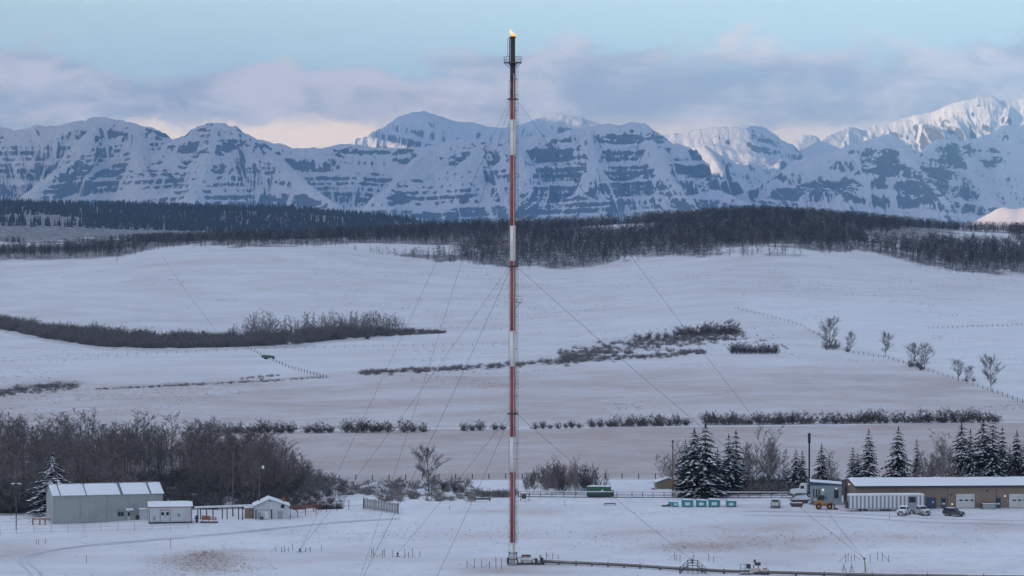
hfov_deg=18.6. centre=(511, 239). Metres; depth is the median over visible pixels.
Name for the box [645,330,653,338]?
brow shrub
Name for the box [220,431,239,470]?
bare tree
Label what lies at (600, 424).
field shrub
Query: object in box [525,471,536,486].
willow bush
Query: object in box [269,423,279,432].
field shrub
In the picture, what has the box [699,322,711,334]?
brow shrub
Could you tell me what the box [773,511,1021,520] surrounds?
vehicle track
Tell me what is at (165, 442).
bare tree
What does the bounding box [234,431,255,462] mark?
bare tree
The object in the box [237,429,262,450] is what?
bare tree
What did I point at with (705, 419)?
field shrub
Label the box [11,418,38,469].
bare tree
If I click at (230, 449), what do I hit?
bare tree
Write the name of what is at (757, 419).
field shrub
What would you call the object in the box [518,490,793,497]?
rail fence
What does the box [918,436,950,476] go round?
bare tree
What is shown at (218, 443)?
bare tree
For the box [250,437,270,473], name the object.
bare tree
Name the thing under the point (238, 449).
bare tree
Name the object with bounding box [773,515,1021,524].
vehicle track
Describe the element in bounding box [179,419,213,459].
bare tree
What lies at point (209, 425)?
field shrub
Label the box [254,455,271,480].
bare tree
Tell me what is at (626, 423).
field shrub
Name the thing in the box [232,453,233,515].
utility pole
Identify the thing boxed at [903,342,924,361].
bare tree
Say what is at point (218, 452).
bare tree
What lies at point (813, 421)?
field shrub
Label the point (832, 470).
bare tree
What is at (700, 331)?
brow shrub
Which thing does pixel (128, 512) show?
door
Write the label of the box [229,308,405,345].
leafless wood
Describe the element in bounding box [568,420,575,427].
field shrub
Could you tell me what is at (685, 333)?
brow shrub
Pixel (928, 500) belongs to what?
door
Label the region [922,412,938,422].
field shrub
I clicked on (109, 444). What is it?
bare tree
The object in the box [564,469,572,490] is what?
willow bush
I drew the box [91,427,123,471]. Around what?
bare tree
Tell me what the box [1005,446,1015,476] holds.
spruce tree
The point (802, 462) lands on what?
spruce tree
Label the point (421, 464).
bare tree
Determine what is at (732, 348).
field shrub
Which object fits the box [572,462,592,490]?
willow bush
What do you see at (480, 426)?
field shrub
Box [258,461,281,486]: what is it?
bare tree
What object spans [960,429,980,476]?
spruce tree
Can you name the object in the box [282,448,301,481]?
bare tree
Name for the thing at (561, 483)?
willow bush
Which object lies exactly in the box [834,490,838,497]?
window
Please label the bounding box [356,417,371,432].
field shrub
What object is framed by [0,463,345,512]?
brush
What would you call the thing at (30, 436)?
bare tree
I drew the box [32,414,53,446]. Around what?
bare tree
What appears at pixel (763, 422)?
field shrub
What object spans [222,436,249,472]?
bare tree
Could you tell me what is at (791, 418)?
field shrub
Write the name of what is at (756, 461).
bare tree
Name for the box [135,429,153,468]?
bare tree
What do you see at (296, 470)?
bare tree
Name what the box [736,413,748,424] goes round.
field shrub
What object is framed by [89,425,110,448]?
bare tree
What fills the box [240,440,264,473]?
bare tree
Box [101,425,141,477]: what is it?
bare tree
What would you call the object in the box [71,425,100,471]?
bare tree
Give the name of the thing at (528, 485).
willow bush
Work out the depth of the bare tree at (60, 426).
868.02 m
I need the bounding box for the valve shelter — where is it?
[520,492,529,500]
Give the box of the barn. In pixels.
[750,472,800,480]
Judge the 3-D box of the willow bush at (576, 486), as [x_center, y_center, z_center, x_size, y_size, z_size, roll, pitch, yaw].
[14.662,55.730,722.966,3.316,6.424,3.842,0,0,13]
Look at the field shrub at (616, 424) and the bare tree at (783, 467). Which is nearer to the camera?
the bare tree at (783, 467)
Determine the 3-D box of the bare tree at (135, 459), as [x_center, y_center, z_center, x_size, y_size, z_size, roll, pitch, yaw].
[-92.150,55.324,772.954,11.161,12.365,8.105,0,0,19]
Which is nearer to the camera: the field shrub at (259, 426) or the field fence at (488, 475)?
the field fence at (488, 475)
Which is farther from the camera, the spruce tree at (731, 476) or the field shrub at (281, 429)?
the field shrub at (281, 429)
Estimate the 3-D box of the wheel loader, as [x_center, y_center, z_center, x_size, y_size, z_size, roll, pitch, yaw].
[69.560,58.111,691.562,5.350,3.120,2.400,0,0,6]
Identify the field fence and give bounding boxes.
[111,342,509,355]
[248,348,326,377]
[339,473,671,479]
[734,306,1023,402]
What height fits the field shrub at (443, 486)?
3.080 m
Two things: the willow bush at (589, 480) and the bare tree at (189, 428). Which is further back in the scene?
the bare tree at (189, 428)
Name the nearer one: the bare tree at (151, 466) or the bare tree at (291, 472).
the bare tree at (291, 472)
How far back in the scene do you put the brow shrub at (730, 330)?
1691.01 m
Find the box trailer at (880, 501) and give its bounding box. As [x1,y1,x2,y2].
[845,493,924,510]
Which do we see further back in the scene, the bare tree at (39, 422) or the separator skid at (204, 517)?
the bare tree at (39, 422)
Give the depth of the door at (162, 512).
662.36 m
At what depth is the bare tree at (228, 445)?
779.38 m
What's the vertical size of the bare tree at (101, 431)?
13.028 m
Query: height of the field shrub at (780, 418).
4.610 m
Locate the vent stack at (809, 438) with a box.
[808,433,810,480]
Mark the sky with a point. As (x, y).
(308, 74)
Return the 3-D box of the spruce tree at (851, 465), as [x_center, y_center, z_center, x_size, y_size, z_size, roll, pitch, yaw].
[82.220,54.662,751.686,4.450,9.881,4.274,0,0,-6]
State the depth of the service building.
693.76 m
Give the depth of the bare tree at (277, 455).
760.80 m
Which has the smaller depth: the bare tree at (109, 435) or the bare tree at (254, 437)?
the bare tree at (254, 437)
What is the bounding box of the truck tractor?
[789,481,809,496]
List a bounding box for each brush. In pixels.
[0,319,786,395]
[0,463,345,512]
[339,475,517,501]
[708,471,1022,495]
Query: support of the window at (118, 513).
in the metal shed at (73, 503)
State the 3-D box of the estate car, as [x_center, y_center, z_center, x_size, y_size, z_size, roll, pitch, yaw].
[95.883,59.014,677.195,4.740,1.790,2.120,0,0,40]
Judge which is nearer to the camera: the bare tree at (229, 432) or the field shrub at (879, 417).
the bare tree at (229, 432)
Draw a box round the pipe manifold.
[291,502,321,511]
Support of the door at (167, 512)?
in the site office
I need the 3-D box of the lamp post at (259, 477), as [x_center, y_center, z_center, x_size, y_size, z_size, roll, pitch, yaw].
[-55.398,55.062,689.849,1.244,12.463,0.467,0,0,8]
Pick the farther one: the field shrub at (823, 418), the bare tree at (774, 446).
the field shrub at (823, 418)
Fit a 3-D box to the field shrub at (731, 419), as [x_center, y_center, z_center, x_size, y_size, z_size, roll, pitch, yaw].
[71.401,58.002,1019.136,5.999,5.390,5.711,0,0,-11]
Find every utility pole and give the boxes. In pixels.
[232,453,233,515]
[672,440,673,496]
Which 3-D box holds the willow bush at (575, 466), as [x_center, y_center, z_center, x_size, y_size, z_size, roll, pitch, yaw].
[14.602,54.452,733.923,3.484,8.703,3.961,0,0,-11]
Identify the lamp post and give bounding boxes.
[11,483,20,524]
[259,461,263,496]
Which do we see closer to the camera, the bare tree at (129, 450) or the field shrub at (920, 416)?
the bare tree at (129, 450)
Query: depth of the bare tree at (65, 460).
734.57 m
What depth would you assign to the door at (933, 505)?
692.96 m
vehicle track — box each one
[19,519,393,575]
[27,518,391,575]
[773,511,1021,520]
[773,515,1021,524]
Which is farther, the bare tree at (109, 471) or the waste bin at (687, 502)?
the bare tree at (109, 471)
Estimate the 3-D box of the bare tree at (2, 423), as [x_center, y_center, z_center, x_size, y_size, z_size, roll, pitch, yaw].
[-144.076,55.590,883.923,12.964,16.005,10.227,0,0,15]
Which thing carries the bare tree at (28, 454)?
on the ground at (246, 281)
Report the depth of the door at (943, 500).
693.13 m
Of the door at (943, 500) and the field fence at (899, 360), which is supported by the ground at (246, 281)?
the field fence at (899, 360)
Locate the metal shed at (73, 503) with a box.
[45,481,163,523]
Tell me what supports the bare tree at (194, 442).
on the ground at (246, 281)
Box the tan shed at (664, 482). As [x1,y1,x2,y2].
[653,476,678,488]
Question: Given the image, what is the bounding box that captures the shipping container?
[587,485,613,495]
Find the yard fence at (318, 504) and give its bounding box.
[290,499,362,517]
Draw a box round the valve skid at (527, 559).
[518,550,543,564]
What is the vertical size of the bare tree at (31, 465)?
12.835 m
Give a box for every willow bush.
[522,471,531,489]
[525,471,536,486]
[529,476,538,489]
[533,464,544,485]
[539,463,552,483]
[541,460,557,484]
[542,467,558,487]
[542,469,552,493]
[548,464,571,492]
[550,455,560,469]
[551,472,558,493]
[562,462,576,487]
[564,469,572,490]
[568,456,580,488]
[569,463,578,488]
[569,469,581,493]
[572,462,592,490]
[581,465,601,488]
[588,466,598,484]
[598,469,609,485]
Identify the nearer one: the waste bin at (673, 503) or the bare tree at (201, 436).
the waste bin at (673, 503)
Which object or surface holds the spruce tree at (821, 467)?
on the ground at (246, 281)
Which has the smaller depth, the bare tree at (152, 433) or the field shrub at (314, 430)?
the bare tree at (152, 433)
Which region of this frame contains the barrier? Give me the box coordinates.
[474,498,490,500]
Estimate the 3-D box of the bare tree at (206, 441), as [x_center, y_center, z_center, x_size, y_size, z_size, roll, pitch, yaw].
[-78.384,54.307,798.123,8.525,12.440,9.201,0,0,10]
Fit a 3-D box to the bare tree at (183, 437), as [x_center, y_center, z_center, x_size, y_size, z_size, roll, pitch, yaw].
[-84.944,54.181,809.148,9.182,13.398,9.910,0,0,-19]
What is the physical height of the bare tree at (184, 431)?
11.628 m
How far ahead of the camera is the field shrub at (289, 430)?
995.96 m
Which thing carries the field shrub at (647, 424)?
on the ground at (246, 281)
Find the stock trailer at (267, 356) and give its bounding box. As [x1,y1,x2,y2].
[261,355,274,358]
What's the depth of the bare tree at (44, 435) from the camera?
818.37 m
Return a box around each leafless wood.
[0,204,1023,274]
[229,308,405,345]
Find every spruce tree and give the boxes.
[26,453,70,516]
[670,427,718,497]
[674,439,691,494]
[680,422,730,498]
[712,448,730,494]
[720,434,742,493]
[725,431,749,488]
[785,450,809,488]
[798,450,809,485]
[811,443,830,480]
[845,448,856,477]
[851,453,864,476]
[853,429,881,476]
[880,425,912,476]
[909,440,922,476]
[944,421,977,476]
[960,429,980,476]
[967,418,999,476]
[978,417,1007,476]
[996,426,1013,476]
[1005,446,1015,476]
[1006,431,1023,475]
[1015,447,1023,475]
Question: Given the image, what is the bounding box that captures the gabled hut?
[244,496,289,519]
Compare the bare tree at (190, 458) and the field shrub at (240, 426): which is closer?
the bare tree at (190, 458)
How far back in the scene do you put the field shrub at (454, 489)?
727.73 m
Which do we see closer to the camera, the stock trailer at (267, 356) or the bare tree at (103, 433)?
the bare tree at (103, 433)
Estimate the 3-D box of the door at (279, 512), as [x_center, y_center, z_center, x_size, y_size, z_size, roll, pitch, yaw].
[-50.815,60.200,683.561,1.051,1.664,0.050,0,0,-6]
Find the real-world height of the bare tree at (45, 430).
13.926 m
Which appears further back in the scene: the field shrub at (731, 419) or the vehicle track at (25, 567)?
the field shrub at (731, 419)
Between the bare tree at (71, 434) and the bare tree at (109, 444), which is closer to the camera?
the bare tree at (109, 444)
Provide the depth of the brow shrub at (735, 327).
1692.12 m
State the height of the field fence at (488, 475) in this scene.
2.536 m
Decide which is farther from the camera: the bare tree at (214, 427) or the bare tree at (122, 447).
the bare tree at (214, 427)
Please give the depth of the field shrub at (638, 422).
1013.60 m
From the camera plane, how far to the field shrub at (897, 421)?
1013.91 m
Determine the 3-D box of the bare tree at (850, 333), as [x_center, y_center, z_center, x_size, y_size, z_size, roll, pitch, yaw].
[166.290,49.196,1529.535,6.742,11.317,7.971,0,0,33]
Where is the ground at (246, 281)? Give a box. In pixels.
[0,205,1023,575]
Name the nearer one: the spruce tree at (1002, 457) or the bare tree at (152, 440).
the spruce tree at (1002, 457)
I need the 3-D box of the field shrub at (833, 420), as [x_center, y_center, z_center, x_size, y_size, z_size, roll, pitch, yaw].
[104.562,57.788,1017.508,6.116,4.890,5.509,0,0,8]
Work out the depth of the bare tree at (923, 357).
1375.28 m
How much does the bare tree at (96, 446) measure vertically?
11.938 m
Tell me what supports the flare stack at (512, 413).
on the ground at (246, 281)
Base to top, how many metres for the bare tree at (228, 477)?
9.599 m
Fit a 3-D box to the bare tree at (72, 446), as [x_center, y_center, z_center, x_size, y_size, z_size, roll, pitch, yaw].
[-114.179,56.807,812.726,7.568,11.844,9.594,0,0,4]
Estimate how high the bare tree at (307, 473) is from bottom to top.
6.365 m
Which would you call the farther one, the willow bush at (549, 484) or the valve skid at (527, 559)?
the willow bush at (549, 484)
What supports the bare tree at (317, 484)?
on the ground at (246, 281)
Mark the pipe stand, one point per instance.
(40, 519)
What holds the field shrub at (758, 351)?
on the ground at (246, 281)
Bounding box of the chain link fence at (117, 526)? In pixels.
[8,520,188,533]
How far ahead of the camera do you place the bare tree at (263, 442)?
760.48 m
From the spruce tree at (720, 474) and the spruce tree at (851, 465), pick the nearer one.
the spruce tree at (720, 474)
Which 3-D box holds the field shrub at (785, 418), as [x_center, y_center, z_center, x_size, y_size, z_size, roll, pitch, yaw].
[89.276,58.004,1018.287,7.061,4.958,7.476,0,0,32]
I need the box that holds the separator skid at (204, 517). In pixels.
[200,515,217,522]
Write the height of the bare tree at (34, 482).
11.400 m
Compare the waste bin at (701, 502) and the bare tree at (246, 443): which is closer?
the waste bin at (701, 502)
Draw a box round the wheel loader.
[814,495,837,509]
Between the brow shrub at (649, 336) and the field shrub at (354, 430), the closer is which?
the field shrub at (354, 430)
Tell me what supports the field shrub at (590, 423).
on the ground at (246, 281)
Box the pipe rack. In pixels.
[194,504,252,519]
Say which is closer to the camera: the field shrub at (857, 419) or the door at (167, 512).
the door at (167, 512)
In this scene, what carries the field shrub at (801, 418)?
on the ground at (246, 281)
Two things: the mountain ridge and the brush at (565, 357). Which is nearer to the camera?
the brush at (565, 357)
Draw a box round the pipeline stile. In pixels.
[679,560,705,573]
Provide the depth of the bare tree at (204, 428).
835.94 m
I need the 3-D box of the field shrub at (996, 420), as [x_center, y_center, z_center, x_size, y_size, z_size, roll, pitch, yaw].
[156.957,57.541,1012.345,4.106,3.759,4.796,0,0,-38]
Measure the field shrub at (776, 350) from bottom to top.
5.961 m
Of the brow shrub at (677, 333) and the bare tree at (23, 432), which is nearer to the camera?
the bare tree at (23, 432)
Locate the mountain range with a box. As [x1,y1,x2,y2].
[351,96,1023,192]
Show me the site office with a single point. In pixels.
(160, 512)
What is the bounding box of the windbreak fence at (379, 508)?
[363,497,398,513]
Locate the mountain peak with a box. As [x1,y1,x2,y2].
[735,125,1023,227]
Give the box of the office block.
[809,479,841,504]
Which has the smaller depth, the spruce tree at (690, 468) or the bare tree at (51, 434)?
the spruce tree at (690, 468)
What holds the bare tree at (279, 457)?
on the ground at (246, 281)
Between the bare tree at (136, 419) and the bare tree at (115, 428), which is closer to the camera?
the bare tree at (115, 428)
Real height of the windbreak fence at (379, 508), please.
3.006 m
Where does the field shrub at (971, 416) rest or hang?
on the ground at (246, 281)
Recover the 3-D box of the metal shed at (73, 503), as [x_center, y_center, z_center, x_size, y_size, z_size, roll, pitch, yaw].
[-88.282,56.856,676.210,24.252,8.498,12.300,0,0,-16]
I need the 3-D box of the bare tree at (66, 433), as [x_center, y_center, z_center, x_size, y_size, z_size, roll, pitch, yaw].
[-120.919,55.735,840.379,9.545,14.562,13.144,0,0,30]
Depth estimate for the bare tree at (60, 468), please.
732.20 m
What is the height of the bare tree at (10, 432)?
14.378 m
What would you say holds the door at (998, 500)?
in the service building
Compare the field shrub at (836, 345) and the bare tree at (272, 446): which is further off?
the field shrub at (836, 345)
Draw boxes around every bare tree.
[0,411,15,461]
[0,412,27,446]
[0,418,28,466]
[0,420,26,451]
[0,423,17,458]
[0,434,28,485]
[0,457,19,492]
[1,418,19,474]
[1,451,33,502]
[3,457,34,504]
[9,429,47,476]
[11,416,32,452]
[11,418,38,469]
[12,447,50,488]
[13,427,53,479]
[15,450,39,491]
[17,426,43,463]
[18,413,30,446]
[20,425,55,459]
[20,426,40,467]
[20,442,58,482]
[21,461,41,496]
[22,420,62,462]
[25,464,46,507]
[29,434,55,465]
[31,458,50,488]
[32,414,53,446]
[32,427,61,457]
[39,423,55,454]
[40,416,58,437]
[40,448,75,479]
[44,458,76,481]
[49,412,82,460]
[49,429,74,463]
[50,413,78,450]
[52,414,96,455]
[53,411,75,439]
[55,420,75,458]
[56,408,90,443]
[59,435,98,482]
[61,424,88,461]
[63,459,80,482]
[64,437,80,471]
[64,440,98,482]
[64,454,95,482]
[66,432,92,471]
[66,442,97,477]
[66,457,88,482]
[69,415,97,446]
[70,436,96,473]
[70,448,102,482]
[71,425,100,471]
[73,447,105,482]
[76,408,102,445]
[76,436,107,479]
[82,462,111,482]
[84,435,103,473]
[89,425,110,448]
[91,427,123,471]
[92,441,136,481]
[92,465,113,482]
[93,422,104,450]
[93,428,124,467]
[93,444,123,482]
[96,428,118,454]
[96,432,133,472]
[96,440,127,481]
[96,449,134,482]
[97,431,119,457]
[98,422,133,474]
[99,459,122,482]
[100,421,135,468]
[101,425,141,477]
[108,423,132,468]
[111,442,131,470]
[117,439,147,477]
[118,459,155,481]
[119,430,142,471]
[119,441,155,479]
[120,408,143,440]
[124,432,144,467]
[125,433,158,468]
[127,419,156,470]
[133,411,162,442]
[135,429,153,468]
[137,421,160,464]
[137,422,182,469]
[137,448,164,481]
[139,429,158,470]
[139,432,185,481]
[142,425,171,472]
[143,424,169,460]
[148,412,183,459]
[152,428,184,467]
[162,428,183,469]
[166,427,186,466]
[168,432,198,470]
[170,437,194,480]
[173,423,218,459]
[173,425,192,459]
[178,435,208,474]
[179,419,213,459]
[179,426,205,460]
[180,431,225,483]
[182,440,203,476]
[183,422,200,449]
[187,435,219,468]
[194,429,215,469]
[196,419,232,460]
[201,416,227,444]
[201,431,235,472]
[205,428,227,461]
[206,439,227,474]
[211,427,224,453]
[214,428,244,467]
[216,423,239,456]
[216,465,241,501]
[219,434,238,468]
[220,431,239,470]
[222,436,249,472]
[228,441,263,483]
[230,438,241,473]
[234,427,261,462]
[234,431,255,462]
[236,455,266,493]
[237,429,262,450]
[237,429,263,451]
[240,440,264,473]
[245,442,276,486]
[250,432,288,464]
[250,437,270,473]
[251,434,283,480]
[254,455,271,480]
[255,435,278,469]
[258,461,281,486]
[259,431,276,459]
[264,442,290,479]
[264,451,284,489]
[265,440,286,478]
[269,433,284,476]
[270,435,304,471]
[273,458,301,494]
[273,462,290,491]
[279,459,293,485]
[280,451,297,480]
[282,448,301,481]
[282,459,303,490]
[291,453,313,473]
[292,458,303,479]
[294,460,312,484]
[296,458,308,487]
[298,476,315,497]
[300,465,313,483]
[311,475,322,494]
[312,484,323,495]
[411,443,451,490]
[654,440,683,476]
[667,444,684,479]
[736,443,761,477]
[741,425,779,486]
[758,426,783,479]
[761,441,794,480]
[819,316,840,348]
[821,447,840,480]
[846,330,856,350]
[881,330,895,355]
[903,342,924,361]
[914,449,935,476]
[916,342,933,367]
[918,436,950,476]
[927,428,958,476]
[935,446,967,476]
[950,359,966,380]
[964,366,973,380]
[979,354,1004,387]
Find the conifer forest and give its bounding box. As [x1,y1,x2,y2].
[0,198,466,232]
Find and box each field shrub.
[202,419,216,431]
[220,422,232,430]
[230,420,251,433]
[249,418,270,432]
[262,419,275,432]
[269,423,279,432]
[274,420,287,432]
[283,420,300,432]
[301,423,313,432]
[307,423,320,432]
[314,420,331,432]
[324,424,335,432]
[337,418,356,432]
[348,418,366,432]
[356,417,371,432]
[368,423,378,432]
[370,421,386,431]
[379,419,396,431]
[397,418,416,431]
[404,422,421,431]
[419,422,427,431]
[439,481,447,489]
[451,482,458,491]
[456,483,466,491]
[459,421,468,430]
[469,424,477,430]
[476,419,486,430]
[490,423,503,429]
[529,422,539,428]
[538,420,550,428]
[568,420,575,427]
[586,418,596,426]
[595,418,607,426]
[605,418,615,426]
[609,414,624,426]
[620,419,629,426]
[625,414,636,426]
[632,414,647,426]
[640,417,651,426]
[648,414,666,425]
[653,414,667,425]
[664,418,675,425]
[666,413,684,425]
[681,417,692,425]
[697,411,716,424]
[709,411,722,424]
[718,413,728,424]
[723,410,739,424]
[726,343,734,353]
[731,341,739,353]
[735,342,746,353]
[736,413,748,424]
[739,343,747,353]
[742,344,751,353]
[744,414,756,423]
[750,410,765,424]
[756,343,765,353]
[758,416,769,424]
[759,344,769,353]
[763,342,773,353]
[763,411,778,424]
[770,412,784,423]
[772,344,779,353]
[776,412,795,423]
[783,411,800,423]
[790,411,810,423]
[800,411,818,423]
[816,410,834,423]
[820,339,832,349]
[825,413,841,423]
[829,339,842,349]
[835,414,848,423]
[846,414,855,423]
[849,412,862,423]
[857,409,871,423]
[862,409,878,423]
[870,407,888,423]
[878,415,893,422]
[889,411,901,422]
[895,411,912,422]
[907,413,919,422]
[915,407,937,422]
[917,362,924,369]
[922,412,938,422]
[929,412,943,422]
[936,406,957,422]
[944,407,961,422]
[955,409,973,422]
[962,407,979,422]
[974,411,985,422]
[981,411,995,421]
[989,413,1002,422]
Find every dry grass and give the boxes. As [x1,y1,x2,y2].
[1,516,996,575]
[12,506,984,575]
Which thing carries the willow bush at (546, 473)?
on the ground at (246, 281)
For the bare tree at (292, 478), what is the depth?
731.69 m
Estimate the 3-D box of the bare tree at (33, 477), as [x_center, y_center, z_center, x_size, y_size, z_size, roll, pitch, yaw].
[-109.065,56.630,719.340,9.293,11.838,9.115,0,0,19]
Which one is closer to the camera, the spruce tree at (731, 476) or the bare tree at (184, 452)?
the spruce tree at (731, 476)
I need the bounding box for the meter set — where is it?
[739,560,766,573]
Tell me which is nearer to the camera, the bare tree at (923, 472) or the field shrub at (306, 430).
the bare tree at (923, 472)
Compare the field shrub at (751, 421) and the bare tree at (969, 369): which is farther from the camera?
the bare tree at (969, 369)
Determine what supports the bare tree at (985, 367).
on the ground at (246, 281)
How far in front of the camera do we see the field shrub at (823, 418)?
1016.85 m
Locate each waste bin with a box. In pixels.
[668,501,677,506]
[681,498,693,506]
[696,499,706,506]
[708,498,719,506]
[726,499,736,506]
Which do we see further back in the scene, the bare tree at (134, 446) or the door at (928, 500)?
the bare tree at (134, 446)
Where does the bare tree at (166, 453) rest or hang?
on the ground at (246, 281)
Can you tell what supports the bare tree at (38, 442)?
on the ground at (246, 281)
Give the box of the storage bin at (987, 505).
[980,503,995,508]
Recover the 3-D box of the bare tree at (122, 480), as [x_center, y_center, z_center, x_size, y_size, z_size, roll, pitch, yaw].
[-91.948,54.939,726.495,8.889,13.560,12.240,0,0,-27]
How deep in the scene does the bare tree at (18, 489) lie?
718.46 m
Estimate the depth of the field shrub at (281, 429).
996.10 m
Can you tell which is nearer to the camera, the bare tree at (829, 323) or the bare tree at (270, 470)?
the bare tree at (270, 470)
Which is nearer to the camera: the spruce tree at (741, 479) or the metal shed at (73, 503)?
the metal shed at (73, 503)
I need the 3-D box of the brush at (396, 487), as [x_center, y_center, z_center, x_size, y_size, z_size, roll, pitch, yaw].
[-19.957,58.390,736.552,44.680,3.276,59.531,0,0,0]
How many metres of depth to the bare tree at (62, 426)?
866.60 m
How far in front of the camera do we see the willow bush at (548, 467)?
739.85 m
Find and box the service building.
[841,476,1023,508]
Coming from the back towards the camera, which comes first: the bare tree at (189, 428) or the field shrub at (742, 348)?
the field shrub at (742, 348)
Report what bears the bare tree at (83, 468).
on the ground at (246, 281)
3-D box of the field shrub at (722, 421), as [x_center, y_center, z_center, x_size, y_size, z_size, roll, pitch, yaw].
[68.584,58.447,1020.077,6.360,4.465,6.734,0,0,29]
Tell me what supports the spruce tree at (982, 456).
on the ground at (246, 281)
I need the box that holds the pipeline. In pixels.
[541,559,1023,575]
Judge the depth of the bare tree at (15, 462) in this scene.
724.24 m
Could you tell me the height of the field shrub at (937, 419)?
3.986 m
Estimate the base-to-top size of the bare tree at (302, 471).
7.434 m
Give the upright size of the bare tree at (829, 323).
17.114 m
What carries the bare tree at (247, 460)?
on the ground at (246, 281)
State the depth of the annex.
671.77 m
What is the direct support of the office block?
on the ground at (246, 281)
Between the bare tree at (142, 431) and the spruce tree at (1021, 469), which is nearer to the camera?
the spruce tree at (1021, 469)
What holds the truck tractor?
on the ground at (246, 281)
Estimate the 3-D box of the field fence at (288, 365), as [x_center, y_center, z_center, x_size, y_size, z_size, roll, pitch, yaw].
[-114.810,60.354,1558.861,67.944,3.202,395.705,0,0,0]
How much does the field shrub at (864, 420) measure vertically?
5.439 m
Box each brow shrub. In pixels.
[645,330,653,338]
[672,325,679,335]
[677,325,689,335]
[695,325,706,335]
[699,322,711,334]
[706,320,717,333]
[709,323,721,333]
[719,320,729,334]
[725,325,737,334]
[731,323,742,333]
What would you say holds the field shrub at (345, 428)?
on the ground at (246, 281)
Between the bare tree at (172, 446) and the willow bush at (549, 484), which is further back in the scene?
the bare tree at (172, 446)
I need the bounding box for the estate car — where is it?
[942,507,964,516]
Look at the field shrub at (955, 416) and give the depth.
1012.59 m
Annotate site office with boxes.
[147,499,192,523]
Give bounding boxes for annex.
[138,508,147,519]
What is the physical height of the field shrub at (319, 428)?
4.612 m
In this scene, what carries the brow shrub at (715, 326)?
on the ground at (246, 281)
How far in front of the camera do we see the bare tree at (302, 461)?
759.99 m
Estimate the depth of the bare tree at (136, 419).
863.61 m
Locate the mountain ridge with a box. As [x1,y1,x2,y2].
[0,117,767,225]
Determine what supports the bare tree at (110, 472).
on the ground at (246, 281)
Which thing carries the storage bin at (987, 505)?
on the ground at (246, 281)
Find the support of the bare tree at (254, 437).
on the ground at (246, 281)
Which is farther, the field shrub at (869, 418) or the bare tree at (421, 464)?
the field shrub at (869, 418)
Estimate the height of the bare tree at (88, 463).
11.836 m
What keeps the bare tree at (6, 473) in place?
on the ground at (246, 281)
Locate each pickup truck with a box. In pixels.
[771,498,780,507]
[896,505,910,514]
[911,505,931,514]
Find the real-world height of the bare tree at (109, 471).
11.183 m
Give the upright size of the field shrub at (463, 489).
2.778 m
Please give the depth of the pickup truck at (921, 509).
679.14 m
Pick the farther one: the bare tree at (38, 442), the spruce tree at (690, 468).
the bare tree at (38, 442)
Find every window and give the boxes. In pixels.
[117,511,123,515]
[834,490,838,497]
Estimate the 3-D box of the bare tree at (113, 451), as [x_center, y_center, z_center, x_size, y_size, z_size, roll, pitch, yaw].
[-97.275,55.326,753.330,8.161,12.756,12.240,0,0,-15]
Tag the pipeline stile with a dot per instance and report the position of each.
(692, 565)
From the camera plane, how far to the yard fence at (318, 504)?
695.98 m
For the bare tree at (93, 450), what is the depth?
800.12 m
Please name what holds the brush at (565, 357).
on the ground at (246, 281)
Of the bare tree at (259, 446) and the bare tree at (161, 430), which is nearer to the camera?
the bare tree at (259, 446)
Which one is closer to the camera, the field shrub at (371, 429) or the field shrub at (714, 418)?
the field shrub at (371, 429)
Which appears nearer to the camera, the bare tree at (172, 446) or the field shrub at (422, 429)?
the bare tree at (172, 446)
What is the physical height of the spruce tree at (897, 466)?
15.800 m
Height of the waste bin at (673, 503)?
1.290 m
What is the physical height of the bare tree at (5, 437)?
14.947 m
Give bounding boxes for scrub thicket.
[0,314,445,347]
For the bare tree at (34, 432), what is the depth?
796.64 m
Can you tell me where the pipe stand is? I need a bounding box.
[32,518,50,524]
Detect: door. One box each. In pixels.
[127,511,130,519]
[160,510,164,521]
[165,510,169,521]
[278,511,281,518]
[926,498,930,508]
[931,498,935,508]
[941,498,945,508]
[956,494,974,507]
[996,498,1000,507]
[1009,494,1023,506]
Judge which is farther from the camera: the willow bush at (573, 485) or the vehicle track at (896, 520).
the willow bush at (573, 485)
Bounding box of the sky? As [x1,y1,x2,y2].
[0,0,1023,148]
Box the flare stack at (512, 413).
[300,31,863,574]
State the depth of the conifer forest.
6958.78 m
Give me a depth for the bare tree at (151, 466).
749.28 m
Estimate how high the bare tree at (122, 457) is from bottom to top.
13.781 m
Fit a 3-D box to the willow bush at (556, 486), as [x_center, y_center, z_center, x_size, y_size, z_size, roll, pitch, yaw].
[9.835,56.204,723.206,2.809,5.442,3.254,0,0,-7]
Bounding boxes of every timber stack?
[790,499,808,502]
[790,502,803,506]
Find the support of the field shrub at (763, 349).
on the ground at (246, 281)
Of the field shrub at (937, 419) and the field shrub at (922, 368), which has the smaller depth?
the field shrub at (937, 419)
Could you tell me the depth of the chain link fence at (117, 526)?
657.98 m
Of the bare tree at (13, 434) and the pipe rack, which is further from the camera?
the bare tree at (13, 434)
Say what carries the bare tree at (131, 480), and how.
on the ground at (246, 281)
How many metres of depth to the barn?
746.67 m
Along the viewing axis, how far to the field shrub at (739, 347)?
1493.20 m
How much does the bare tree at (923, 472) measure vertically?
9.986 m
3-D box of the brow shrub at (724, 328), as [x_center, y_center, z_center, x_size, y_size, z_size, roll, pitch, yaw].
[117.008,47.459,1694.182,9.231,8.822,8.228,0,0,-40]
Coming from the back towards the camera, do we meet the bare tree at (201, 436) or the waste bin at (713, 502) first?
the bare tree at (201, 436)

